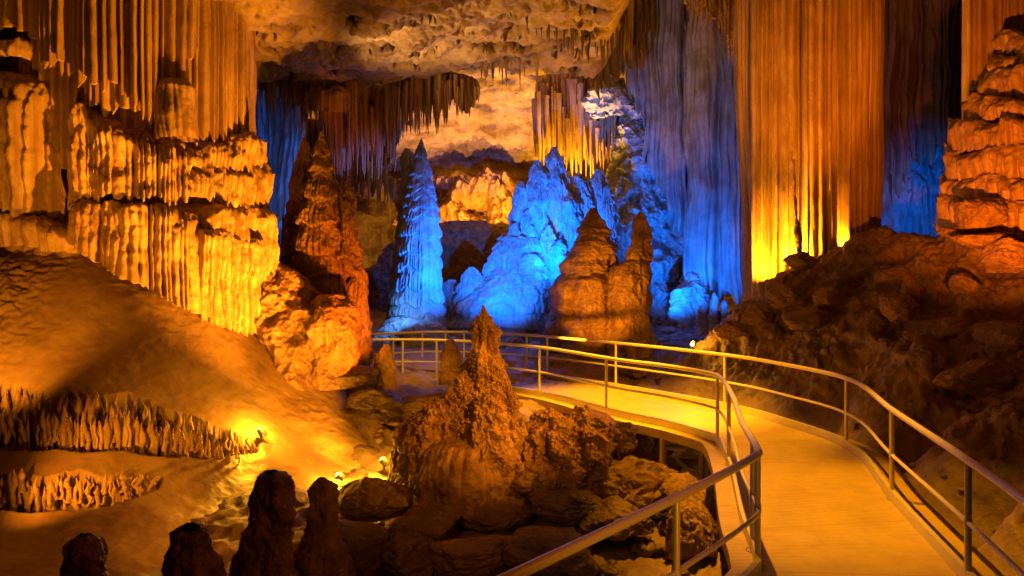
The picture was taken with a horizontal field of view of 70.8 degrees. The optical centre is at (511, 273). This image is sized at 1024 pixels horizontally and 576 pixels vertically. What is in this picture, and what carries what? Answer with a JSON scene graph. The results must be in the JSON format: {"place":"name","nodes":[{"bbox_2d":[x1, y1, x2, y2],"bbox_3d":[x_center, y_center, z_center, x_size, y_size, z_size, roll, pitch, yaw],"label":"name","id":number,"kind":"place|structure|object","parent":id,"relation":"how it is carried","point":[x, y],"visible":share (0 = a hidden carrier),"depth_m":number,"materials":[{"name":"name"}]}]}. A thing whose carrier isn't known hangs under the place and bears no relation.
{"place":"outdoors","nodes":[
{"label":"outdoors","id":0,"kind":"place"},
{"bbox_2d":[0,267,977,575],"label":"cave floor","id":1,"kind":"structure","parent":0,"point":[226,523],"depth_m":12.91,"materials":[{"name":"stone"}]},
{"bbox_2d":[59,533,109,575],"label":"stalagmite","id":2,"kind":"object","parent":1,"relation":"on","point":[84,554],"visible":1,"depth_m":5.29,"materials":[{"name":"stone"}]},
{"bbox_2d":[0,247,366,575],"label":"flowstone mound","id":3,"kind":"object","parent":1,"relation":"on","point":[82,325],"visible":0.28,"depth_m":10.72,"materials":[{"name":"stone"}]},
{"bbox_2d":[0,469,157,512],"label":"flowstone shelf","id":4,"kind":"object","parent":3,"relation":"attached to","point":[10,485],"visible":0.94,"depth_m":8.79,"materials":[{"name":"stone"}]},
{"bbox_2d":[0,405,239,463],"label":"flowstone shelf","id":5,"kind":"object","parent":3,"relation":"attached to","point":[67,434],"visible":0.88,"depth_m":9.55,"materials":[{"name":"stone"}]},
{"bbox_2d":[0,388,257,459],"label":"flowstone shelf","id":6,"kind":"object","parent":3,"relation":"attached to","point":[99,412],"visible":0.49,"depth_m":9.86,"materials":[{"name":"stone"}]},
{"bbox_2d":[0,0,279,336],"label":"flowstone column","id":7,"kind":"structure","parent":3,"relation":"on","point":[133,148],"depth_m":11.96,"materials":[{"name":"stone"}]},
{"bbox_2d":[257,427,267,440],"bbox_3d":[-3.814,2.450,10.992,0.170,0.211,0.120,0,0,36],"label":"floor lamp","id":8,"kind":"object","parent":3,"relation":"on","point":[262,432],"visible":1,"depth_m":10.96,"materials":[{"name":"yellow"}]},
{"bbox_2d":[228,469,301,575],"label":"stalagmite","id":9,"kind":"object","parent":3,"relation":"on","point":[265,542],"visible":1,"depth_m":6.06,"materials":[{"name":"stone"}]},
{"bbox_2d":[255,261,341,390],"bbox_3d":[-4.101,0.919,13.751,1.994,2.441,1.838,0,0,0],"label":"rock heap","id":10,"kind":"object","parent":3,"relation":"on","point":[289,295],"visible":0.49,"depth_m":13.16,"materials":[{"name":"stone"}]},
{"bbox_2d":[336,178,373,365],"bbox_3d":[-3.231,0.074,14.570,0.860,4.038,0.818,0,0,0],"label":"stalagmite","id":11,"kind":"object","parent":10,"relation":"on","point":[350,256],"visible":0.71,"depth_m":14.45,"materials":[{"name":"stone"}]},
{"bbox_2d":[293,477,355,575],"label":"stalagmite","id":12,"kind":"object","parent":3,"relation":"on","point":[321,549],"visible":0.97,"depth_m":6.48,"materials":[{"name":"stone"}]},
{"bbox_2d":[301,294,363,388],"bbox_3d":[-3.433,1.244,13.607,1.164,1.726,1.313,0,0,0],"label":"rock heap","id":13,"kind":"object","parent":3,"relation":"on","point":[332,330],"visible":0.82,"depth_m":13.16,"materials":[{"name":"stone"}]},
{"bbox_2d":[290,131,375,367],"bbox_3d":[-3.846,-0.149,14.969,2.174,5.614,2.370,0,0,0],"label":"stalagmite","id":14,"kind":"object","parent":3,"relation":"on","point":[317,243],"visible":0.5,"depth_m":14.48,"materials":[{"name":"stone"}]},
{"bbox_2d":[330,364,378,389],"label":"boulder","id":15,"kind":"object","parent":3,"relation":"on","point":[357,376],"visible":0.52,"depth_m":13.31,"materials":[{"name":"stone"}]},
{"bbox_2d":[161,522,227,575],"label":"stalagmite","id":16,"kind":"object","parent":1,"relation":"on","point":[191,551],"visible":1,"depth_m":5.49,"materials":[{"name":"stone"}]},
{"bbox_2d":[279,137,312,266],"bbox_3d":[-4.761,-0.360,15.576,1.454,5.184,1.338,0,0,0],"label":"stalagmite","id":17,"kind":"object","parent":1,"relation":"on","point":[300,174],"visible":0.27,"depth_m":15.37,"materials":[{"name":"stone"}]},
{"bbox_2d":[335,472,346,480],"bbox_3d":[-2.493,3.001,10.495,0.167,0.212,0.120,0,0,17],"label":"floor lamp","id":18,"kind":"object","parent":1,"relation":"on","point":[340,476],"visible":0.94,"depth_m":10.45,"materials":[{"name":"yellow"}]},
{"bbox_2d":[338,519,390,575],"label":"boulder","id":19,"kind":"object","parent":1,"relation":"on","point":[363,541],"visible":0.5,"depth_m":7.28,"materials":[{"name":"stone"}]},
{"bbox_2d":[338,477,413,521],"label":"boulder","id":20,"kind":"object","parent":1,"relation":"on","point":[366,499],"visible":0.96,"depth_m":8.36,"materials":[{"name":"stone"}]},
{"bbox_2d":[347,389,405,409],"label":"boulder","id":21,"kind":"object","parent":1,"relation":"on","point":[372,399],"visible":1,"depth_m":12.95,"materials":[{"name":"stone"}]},
{"bbox_2d":[380,457,389,470],"bbox_3d":[-1.994,2.982,11.293,0.168,0.212,0.120,0,0,26],"label":"floor lamp","id":22,"kind":"object","parent":1,"relation":"on","point":[384,462],"visible":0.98,"depth_m":11.26,"materials":[{"name":"yellow"}]},
{"bbox_2d":[374,344,397,391],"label":"stalagmite","id":23,"kind":"object","parent":1,"relation":"on","point":[385,365],"visible":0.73,"depth_m":13.86,"materials":[{"name":"stone"}]},
{"bbox_2d":[387,440,399,480],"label":"stalagmite","id":24,"kind":"object","parent":1,"relation":"on","point":[394,453],"visible":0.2,"depth_m":9.78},
{"bbox_2d":[390,470,402,484],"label":"boulder","id":25,"kind":"object","parent":1,"relation":"on","point":[393,475],"visible":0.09,"depth_m":9.55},
{"bbox_2d":[385,148,413,319],"bbox_3d":[-3.446,-0.837,22.308,1.149,6.073,1.028,0,0,0],"label":"stalagmite","id":26,"kind":"object","parent":1,"relation":"on","point":[406,158],"visible":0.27,"depth_m":22.13,"materials":[{"name":"stone"}]},
{"bbox_2d":[375,532,433,575],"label":"boulder","id":27,"kind":"object","parent":1,"relation":"on","point":[403,554],"visible":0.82,"depth_m":7.31,"materials":[{"name":"stone"}]},
{"bbox_2d":[373,316,450,347],"bbox_3d":[-3.029,1.759,20.848,2.415,1.046,2.391,0,0,33],"label":"rock heap","id":28,"kind":"object","parent":1,"relation":"on","point":[393,324],"visible":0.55,"depth_m":20.16,"materials":[{"name":"stone"}]},
{"bbox_2d":[388,138,446,327],"bbox_3d":[-2.908,-0.964,21.534,1.970,6.172,1.928,0,0,0],"label":"stalagmite","id":29,"kind":"object","parent":28,"relation":"on","point":[416,282],"visible":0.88,"depth_m":20.98,"materials":[{"name":"stone"}]},
{"bbox_2d":[398,393,445,412],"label":"boulder","id":30,"kind":"object","parent":1,"relation":"on","point":[414,403],"visible":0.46,"depth_m":13.32,"materials":[{"name":"stone"}]},
{"bbox_2d":[389,499,461,540],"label":"boulder","id":31,"kind":"object","parent":1,"relation":"on","point":[434,520],"visible":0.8,"depth_m":7.95,"materials":[{"name":"stone"}]},
{"bbox_2d":[364,220,507,310],"bbox_3d":[-1.250,0.349,28.497,10.949,4.915,2.302,0,0,0],"label":"rock bank","id":32,"kind":"object","parent":1,"relation":"on","point":[467,244],"visible":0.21,"depth_m":28.01,"materials":[{"name":"stone"}]},
{"bbox_2d":[438,339,461,385],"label":"stalagmite","id":33,"kind":"object","parent":1,"relation":"on","point":[451,359],"visible":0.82,"depth_m":14.13,"materials":[{"name":"stone"}]},
{"bbox_2d":[392,305,528,528],"bbox_3d":[-0.559,1.765,9.358,1.852,2.696,1.797,0,0,-34],"label":"stalagmite","id":34,"kind":"object","parent":1,"relation":"on","point":[460,445],"visible":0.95,"depth_m":8.88,"materials":[{"name":"stone"}]},
{"bbox_2d":[427,534,513,575],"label":"boulder","id":35,"kind":"object","parent":1,"relation":"on","point":[476,556],"visible":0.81,"depth_m":7.35,"materials":[{"name":"stone"}]},
{"bbox_2d":[456,493,534,534],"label":"boulder","id":36,"kind":"object","parent":1,"relation":"on","point":[508,514],"visible":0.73,"depth_m":8.34,"materials":[{"name":"stone"}]},
{"bbox_2d":[510,466,540,495],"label":"boulder","id":37,"kind":"object","parent":36,"relation":"on","point":[525,482],"visible":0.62,"depth_m":8.74,"materials":[{"name":"stone"}]},
{"bbox_2d":[306,388,724,575],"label":"rubble","id":38,"kind":"object","parent":1,"relation":"on","point":[644,546],"visible":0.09,"depth_m":8.21,"materials":[{"name":"stone"}]},
{"bbox_2d":[579,495,655,540],"bbox_3d":[1.191,2.792,8.161,0.725,0.446,0.682,0,0,-42],"label":"boulder","id":39,"kind":"object","parent":38,"relation":"on","point":[609,510],"visible":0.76,"depth_m":8.03,"materials":[{"name":"stone"}]},
{"bbox_2d":[442,147,628,338],"bbox_3d":[1.008,-0.790,23.615,6.926,6.946,3.215,0,0,-13],"label":"stalagmite cluster","id":40,"kind":"object","parent":1,"relation":"on","point":[511,283],"visible":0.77,"depth_m":23.28,"materials":[{"name":"stone"}]},
{"bbox_2d":[501,525,601,575],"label":"boulder","id":41,"kind":"object","parent":1,"relation":"on","point":[528,543],"visible":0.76,"depth_m":7.35,"materials":[{"name":"stone"}]},
{"bbox_2d":[521,407,593,504],"bbox_3d":[0.496,2.421,9.333,1.248,1.409,1.239,0,0,0],"label":"coral rock","id":42,"kind":"object","parent":1,"relation":"on","point":[553,451],"visible":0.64,"depth_m":8.97,"materials":[{"name":"stone"}]},
{"bbox_2d":[545,354,579,366],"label":"boulder","id":43,"kind":"object","parent":1,"relation":"on","point":[554,361],"visible":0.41,"depth_m":18.42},
{"bbox_2d":[529,487,602,526],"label":"boulder","id":44,"kind":"object","parent":1,"relation":"on","point":[570,507],"visible":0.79,"depth_m":8.38,"materials":[{"name":"stone"}]},
{"bbox_2d":[542,208,618,358],"bbox_3d":[2.008,0.290,19.733,2.368,4.200,2.183,0,0,-27],"label":"stalagmite","id":45,"kind":"object","parent":1,"relation":"on","point":[578,293],"visible":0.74,"depth_m":19.16,"materials":[{"name":"stone"}]},
{"bbox_2d":[444,310,732,349],"bbox_3d":[3.546,1.802,24.988,13.203,1.008,10.421,0,0,0],"label":"rubble","id":46,"kind":"object","parent":1,"relation":"on","point":[519,340],"visible":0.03,"depth_m":21.28,"materials":[{"name":"stone"}]},
{"bbox_2d":[565,404,618,494],"bbox_3d":[0.984,2.468,9.522,1.095,1.525,1.158,0,0,0],"label":"coral rock","id":47,"kind":"object","parent":1,"relation":"on","point":[595,438],"visible":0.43,"depth_m":9.24,"materials":[{"name":"stone"}]},
{"bbox_2d":[610,420,637,460],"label":"coral rock","id":48,"kind":"object","parent":1,"relation":"on","point":[624,433],"visible":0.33,"depth_m":9.66,"materials":[{"name":"stone"}]},
{"bbox_2d":[605,211,655,359],"bbox_3d":[3.072,0.326,19.241,1.500,3.982,1.517,0,0,0],"label":"stalagmite","id":49,"kind":"object","parent":1,"relation":"on","point":[629,298],"visible":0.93,"depth_m":18.71,"materials":[{"name":"stone"}]},
{"bbox_2d":[617,363,652,378],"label":"boulder","id":50,"kind":"object","parent":1,"relation":"on","point":[634,373],"visible":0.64,"depth_m":17.16,"materials":[{"name":"stone"}]},
{"bbox_2d":[597,455,678,518],"bbox_3d":[1.574,2.799,9.276,0.992,0.890,0.757,0,0,-32],"label":"boulder","id":51,"kind":"object","parent":1,"relation":"on","point":[635,481],"visible":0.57,"depth_m":9.05,"materials":[{"name":"stone"}]},
{"bbox_2d":[614,177,673,324],"bbox_3d":[4.740,-0.468,26.300,2.619,6.086,2.206,0,0,0],"label":"rock outcrop","id":52,"kind":"object","parent":1,"relation":"on","point":[627,194],"visible":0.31,"depth_m":25.70,"materials":[{"name":"stone"}]},
{"bbox_2d":[605,117,686,288],"bbox_3d":[5.144,-1.573,27.075,3.924,8.500,3.595,0,0,0],"label":"rock outcrop","id":53,"kind":"object","parent":1,"relation":"on","point":[628,161],"visible":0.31,"depth_m":26.07,"materials":[{"name":"stone"}]},
{"bbox_2d":[580,82,641,120],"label":"rock outcrop","id":54,"kind":"object","parent":53,"relation":"on","point":[615,99],"visible":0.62,"depth_m":25.68,"materials":[{"name":"stone"}]},
{"bbox_2d":[659,438,665,464],"bbox_3d":[2.600,3.470,12.400,0.120,1.660,0.120,0,0,0],"label":"support post","id":55,"kind":"object","parent":1,"relation":"on","point":[662,451],"depth_m":12.35,"materials":[{"name":"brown metal"}]},
{"bbox_2d":[659,472,705,514],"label":"boulder","id":56,"kind":"object","parent":1,"relation":"on","point":[673,483],"visible":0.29,"depth_m":8.88,"materials":[{"name":"stone"}]},
{"bbox_2d":[664,272,720,328],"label":"rock outcrop","id":57,"kind":"object","parent":1,"relation":"on","point":[688,293],"visible":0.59,"depth_m":24.06,"materials":[{"name":"stone"}]},
{"bbox_2d":[664,496,722,560],"bbox_3d":[2.038,2.866,7.873,0.671,0.828,0.538,0,0,-27],"label":"boulder","id":58,"kind":"object","parent":1,"relation":"on","point":[699,530],"visible":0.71,"depth_m":7.72,"materials":[{"name":"stone"}]},
{"bbox_2d":[694,297,707,335],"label":"stalagmite","id":59,"kind":"object","parent":1,"relation":"on","point":[702,323],"visible":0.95,"depth_m":23.10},
{"bbox_2d":[698,451,704,479],"bbox_3d":[3.400,3.470,12.900,0.120,1.660,0.120,0,0,0],"label":"support post","id":60,"kind":"object","parent":1,"relation":"on","point":[701,466],"visible":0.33,"depth_m":12.85,"materials":[{"name":"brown metal"}]},
{"bbox_2d":[707,293,718,331],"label":"stalagmite","id":61,"kind":"object","parent":1,"relation":"on","point":[713,322],"visible":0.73,"depth_m":23.09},
{"bbox_2d":[720,300,728,322],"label":"stalagmite","id":62,"kind":"object","parent":1,"relation":"on","point":[724,308],"visible":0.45,"depth_m":23.09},
{"bbox_2d":[513,378,1004,575],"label":"walkway","id":63,"kind":"structure","parent":1,"relation":"on","point":[828,508],"depth_m":7.90,"materials":[{"name":"concrete"}]},
{"bbox_2d":[373,338,764,575],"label":"railing","id":64,"kind":"object","parent":63,"relation":"on","point":[750,527],"visible":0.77,"depth_m":6.46,"materials":[{"name":"silver metal"}]},
{"bbox_2d":[371,331,1023,575],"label":"railing","id":65,"kind":"object","parent":63,"relation":"on","point":[958,566],"visible":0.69,"depth_m":8.70,"materials":[{"name":"silver metal"}]},
{"bbox_2d":[654,225,1023,575],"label":"rock slope","id":66,"kind":"structure","parent":1,"relation":"on","point":[860,337],"depth_m":12.49,"materials":[{"name":"stone"}]},
{"bbox_2d":[713,323,746,338],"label":"boulder","id":67,"kind":"object","parent":66,"relation":"on","point":[725,331],"visible":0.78,"depth_m":15.74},
{"bbox_2d":[741,307,775,325],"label":"boulder","id":68,"kind":"object","parent":66,"relation":"on","point":[754,316],"visible":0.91,"depth_m":15.44,"materials":[{"name":"stone"}]},
{"bbox_2d":[767,285,808,309],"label":"boulder","id":69,"kind":"object","parent":66,"relation":"on","point":[788,297],"visible":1,"depth_m":15.03,"materials":[{"name":"stone"}]},
{"bbox_2d":[782,251,819,269],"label":"boulder","id":70,"kind":"object","parent":66,"relation":"on","point":[802,260],"visible":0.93,"depth_m":15.78,"materials":[{"name":"stone"}]},
{"bbox_2d":[781,310,830,330],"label":"boulder","id":71,"kind":"object","parent":66,"relation":"on","point":[807,320],"visible":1,"depth_m":14.01,"materials":[{"name":"stone"}]},
{"bbox_2d":[812,287,844,306],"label":"boulder","id":72,"kind":"object","parent":66,"relation":"on","point":[830,296],"visible":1,"depth_m":14.20,"materials":[{"name":"stone"}]},
{"bbox_2d":[825,269,866,282],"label":"boulder","id":73,"kind":"object","parent":66,"relation":"on","point":[841,276],"visible":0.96,"depth_m":14.42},
{"bbox_2d":[749,235,1023,532],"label":"rubble","id":74,"kind":"object","parent":66,"relation":"on","point":[944,475],"visible":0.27,"depth_m":10.33,"materials":[{"name":"stone"}]},
{"bbox_2d":[873,268,906,282],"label":"boulder","id":75,"kind":"object","parent":66,"relation":"on","point":[894,275],"visible":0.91,"depth_m":13.03,"materials":[{"name":"stone"}]},
{"bbox_2d":[878,292,918,323],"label":"boulder","id":76,"kind":"object","parent":66,"relation":"on","point":[896,307],"visible":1,"depth_m":12.51,"materials":[{"name":"stone"}]},
{"bbox_2d":[900,273,919,303],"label":"boulder","id":77,"kind":"object","parent":66,"relation":"on","point":[910,286],"visible":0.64,"depth_m":12.80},
{"bbox_2d":[902,316,973,341],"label":"boulder","id":78,"kind":"object","parent":66,"relation":"on","point":[941,329],"visible":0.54,"depth_m":11.46,"materials":[{"name":"stone"}]},
{"bbox_2d":[948,272,980,294],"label":"boulder","id":79,"kind":"object","parent":66,"relation":"on","point":[962,283],"visible":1,"depth_m":11.75,"materials":[{"name":"stone"}]},
{"bbox_2d":[932,359,1018,396],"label":"boulder","id":80,"kind":"object","parent":66,"relation":"on","point":[982,377],"visible":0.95,"depth_m":9.96,"materials":[{"name":"stone"}]},
{"bbox_2d":[932,0,1023,272],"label":"stalagmite","id":81,"kind":"object","parent":66,"relation":"on","point":[989,163],"visible":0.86,"depth_m":13.20,"materials":[{"name":"stone"}]},
{"bbox_2d":[972,322,1023,354],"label":"boulder","id":82,"kind":"object","parent":66,"relation":"on","point":[1004,338],"visible":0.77,"depth_m":10.50,"materials":[{"name":"stone"}]},
{"bbox_2d":[980,237,1023,273],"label":"boulder","id":83,"kind":"object","parent":66,"relation":"on","point":[1003,255],"visible":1,"depth_m":11.04,"materials":[{"name":"stone"}]},
{"bbox_2d":[949,232,1023,249],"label":"boulder","id":84,"kind":"object","parent":83,"relation":"on","point":[981,241],"visible":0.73,"depth_m":11.50,"materials":[{"name":"stone"}]},
{"bbox_2d":[936,226,972,243],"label":"boulder","id":85,"kind":"object","parent":84,"relation":"on","point":[947,232],"visible":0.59,"depth_m":12.29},
{"bbox_2d":[954,197,1008,232],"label":"boulder","id":86,"kind":"object","parent":84,"relation":"on","point":[980,215],"visible":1,"depth_m":11.92,"materials":[{"name":"stone"}]},
{"bbox_2d":[215,0,1017,201],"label":"cave ceiling","id":87,"kind":"structure","parent":0,"point":[365,45],"depth_m":17.94,"materials":[{"name":"stone"}]},
{"bbox_2d":[259,78,357,143],"bbox_3d":[-5.892,-4.982,20.520,3.482,2.682,1.271,0,0,14],"label":"stalactite cluster","id":88,"kind":"object","parent":87,"relation":"hanging from","point":[294,91],"visible":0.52,"depth_m":20.29,"materials":[{"name":"stone"}]},
{"bbox_2d":[303,85,349,113],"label":"hanging block","id":89,"kind":"structure","parent":88,"relation":"attached to","point":[335,98],"depth_m":19.28,"materials":[{"name":"stone"}]},
{"bbox_2d":[278,119,408,245],"bbox_3d":[-5.927,-2.357,25.086,4.831,6.011,1.110,0,0,0],"label":"stone drapery","id":90,"kind":"object","parent":87,"relation":"hanging from","point":[312,138],"visible":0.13,"depth_m":24.78,"materials":[{"name":"stone"}]},
{"bbox_2d":[318,84,400,179],"bbox_3d":[-4.558,-4.237,21.492,2.544,3.076,1.281,0,0,0],"label":"stalactite cluster","id":91,"kind":"object","parent":87,"relation":"hanging from","point":[369,134],"visible":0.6,"depth_m":21.12,"materials":[{"name":"stone"}]},
{"bbox_2d":[366,153,394,210],"bbox_3d":[-4.324,-2.990,23.933,0.780,1.966,1.226,0,0,-30],"label":"stalactite cluster","id":92,"kind":"object","parent":87,"relation":"hanging from","point":[389,186],"visible":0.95,"depth_m":23.84,"materials":[{"name":"stone"}]},
{"bbox_2d":[383,73,448,137],"bbox_3d":[-2.728,-4.961,20.483,1.952,2.686,1.349,0,0,0],"label":"stalactite cluster","id":93,"kind":"object","parent":87,"relation":"hanging from","point":[410,96],"visible":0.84,"depth_m":20.07,"materials":[{"name":"stone"}]},
{"bbox_2d":[447,71,479,118],"bbox_3d":[-1.409,-5.070,20.524,1.045,1.576,1.233,0,0,0],"label":"stalactite cluster","id":94,"kind":"object","parent":87,"relation":"hanging from","point":[464,92],"visible":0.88,"depth_m":20.31,"materials":[{"name":"stone"}]},
{"bbox_2d":[481,56,547,91],"bbox_3d":[0.069,-6.088,20.220,1.965,2.015,1.127,0,0,0],"label":"stalactite cluster","id":95,"kind":"object","parent":87,"relation":"hanging from","point":[485,67],"visible":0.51,"depth_m":20.06,"materials":[{"name":"stone"}]},
{"bbox_2d":[531,73,624,177],"bbox_3d":[2.572,-5.300,27.162,3.669,4.625,1.886,0,0,0],"label":"stalactite cluster","id":96,"kind":"object","parent":87,"relation":"hanging from","point":[559,114],"visible":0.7,"depth_m":26.70,"materials":[{"name":"stone"}]},
{"bbox_2d":[525,0,633,69],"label":"stalactite cluster","id":97,"kind":"object","parent":87,"relation":"hanging from","point":[627,27],"visible":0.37,"depth_m":18.18,"materials":[{"name":"stone"}]},
{"bbox_2d":[590,38,644,99],"bbox_3d":[3.070,-9.838,24.322,3.208,8.192,1.219,0,0,-12],"label":"stone drapery","id":98,"kind":"object","parent":87,"relation":"hanging from","point":[608,72],"visible":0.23,"depth_m":24.10,"materials":[{"name":"stone"}]},
{"bbox_2d":[580,0,656,84],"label":"stalactite cluster","id":99,"kind":"object","parent":87,"relation":"hanging from","point":[644,18],"visible":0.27,"depth_m":22.45,"materials":[{"name":"stone"}]},
{"bbox_2d":[624,0,686,252],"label":"stone drapery","id":100,"kind":"object","parent":87,"relation":"hanging from","point":[658,96],"visible":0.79,"depth_m":25.21,"materials":[{"name":"stone"}]},
{"bbox_2d":[686,0,734,61],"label":"stalactite cluster","id":101,"kind":"object","parent":87,"relation":"hanging from","point":[721,10],"visible":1,"depth_m":16.67,"materials":[{"name":"stone"}]},
{"bbox_2d":[682,0,742,304],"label":"stone drapery","id":102,"kind":"object","parent":87,"relation":"hanging from","point":[712,255],"visible":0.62,"depth_m":24.22,"materials":[{"name":"stone"}]},
{"bbox_2d":[733,0,884,300],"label":"stone drapery","id":103,"kind":"structure","parent":87,"relation":"hanging from","point":[809,86],"depth_m":17.03,"materials":[{"name":"stone"}]},
{"bbox_2d":[883,0,965,202],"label":"stone drapery","id":104,"kind":"object","parent":87,"relation":"hanging from","point":[922,70],"visible":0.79,"depth_m":23.65,"materials":[{"name":"stone"}]},
{"bbox_2d":[355,89,986,267],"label":"cave wall","id":105,"kind":"structure","parent":0,"point":[376,229],"depth_m":40.46,"materials":[{"name":"stone"}]},
{"bbox_2d":[255,90,305,234],"bbox_3d":[-7.449,-3.256,22.368,2.333,6.199,0.667,0,0,18],"label":"stone drapery","id":106,"kind":"object","parent":105,"relation":"attached to","point":[279,134],"visible":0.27,"depth_m":22.16,"materials":[{"name":"stone"}]},
{"bbox_2d":[388,165,578,225],"bbox_3d":[-1.407,-3.639,35.922,9.748,3.419,5.167,0,0,-6],"label":"rock shelf","id":107,"kind":"object","parent":105,"relation":"attached to","point":[487,192],"visible":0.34,"depth_m":34.23,"materials":[{"name":"stone"}]},
{"bbox_2d":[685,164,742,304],"bbox_3d":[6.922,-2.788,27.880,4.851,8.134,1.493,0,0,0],"label":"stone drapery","id":108,"kind":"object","parent":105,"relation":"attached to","point":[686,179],"visible":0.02,"depth_m":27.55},
{"bbox_2d":[881,145,966,235],"bbox_3d":[14.494,-2.809,25.460,3.357,4.246,1.366,0,0,21],"label":"stone drapery","id":109,"kind":"object","parent":105,"relation":"attached to","point":[912,208],"visible":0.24,"depth_m":25.24,"materials":[{"name":"stone"}]}
]}

